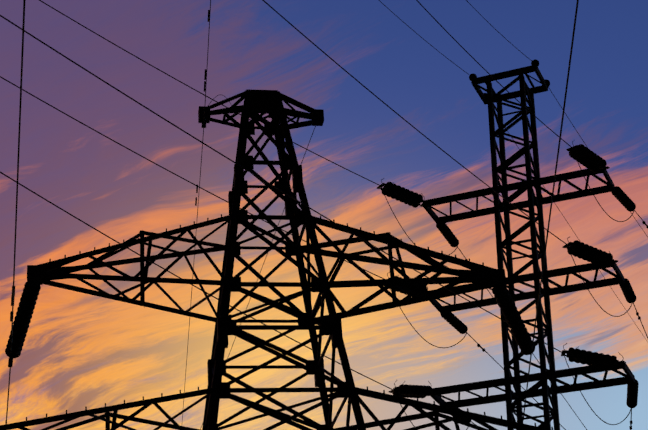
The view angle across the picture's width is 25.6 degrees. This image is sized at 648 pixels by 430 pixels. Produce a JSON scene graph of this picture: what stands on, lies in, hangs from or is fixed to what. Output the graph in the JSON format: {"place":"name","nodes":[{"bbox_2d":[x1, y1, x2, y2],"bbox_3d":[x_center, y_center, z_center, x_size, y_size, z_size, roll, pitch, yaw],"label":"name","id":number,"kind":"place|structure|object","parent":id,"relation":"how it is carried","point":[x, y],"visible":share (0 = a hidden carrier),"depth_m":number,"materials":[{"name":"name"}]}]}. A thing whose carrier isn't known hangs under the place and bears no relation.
{"place":"outdoors","nodes":[
{"label":"outdoors","id":0,"kind":"place"},
{"bbox_2d":[0,0,647,429],"label":"sky","id":1,"kind":"structure","parent":0,"point":[80,350],"materials":[{"name":"multicoloured"}]},
{"label":"ground","id":2,"kind":"structure","parent":0,"visible":0},
{"bbox_2d":[0,89,552,429],"bbox_3d":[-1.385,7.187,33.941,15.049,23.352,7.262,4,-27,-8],"label":"tension pylon","id":3,"kind":"object","parent":2,"relation":"on","point":[279,127],"visible":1,"depth_m":36.10,"materials":[{"name":"metal"}]},
{"bbox_2d":[0,0,647,429],"bbox_3d":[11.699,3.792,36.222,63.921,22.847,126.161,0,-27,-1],"label":"conductors","id":4,"kind":"object","parent":3,"relation":"attached to","point":[292,186],"visible":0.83,"depth_m":34.37,"materials":[{"name":"grey metal"}]},
{"bbox_2d":[423,65,634,429],"bbox_3d":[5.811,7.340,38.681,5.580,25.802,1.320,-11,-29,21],"label":"pylon lattice mast","id":5,"kind":"object","parent":2,"relation":"on","point":[546,392],"visible":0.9,"depth_m":41.61,"materials":[{"name":"metal"}]},
{"bbox_2d":[5,10,647,428],"bbox_3d":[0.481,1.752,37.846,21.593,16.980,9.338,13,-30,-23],"label":"insulator strings","id":6,"kind":"object","parent":5,"relation":"attached to","point":[393,190],"visible":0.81,"depth_m":39.45,"materials":[{"name":"black"}]}
]}

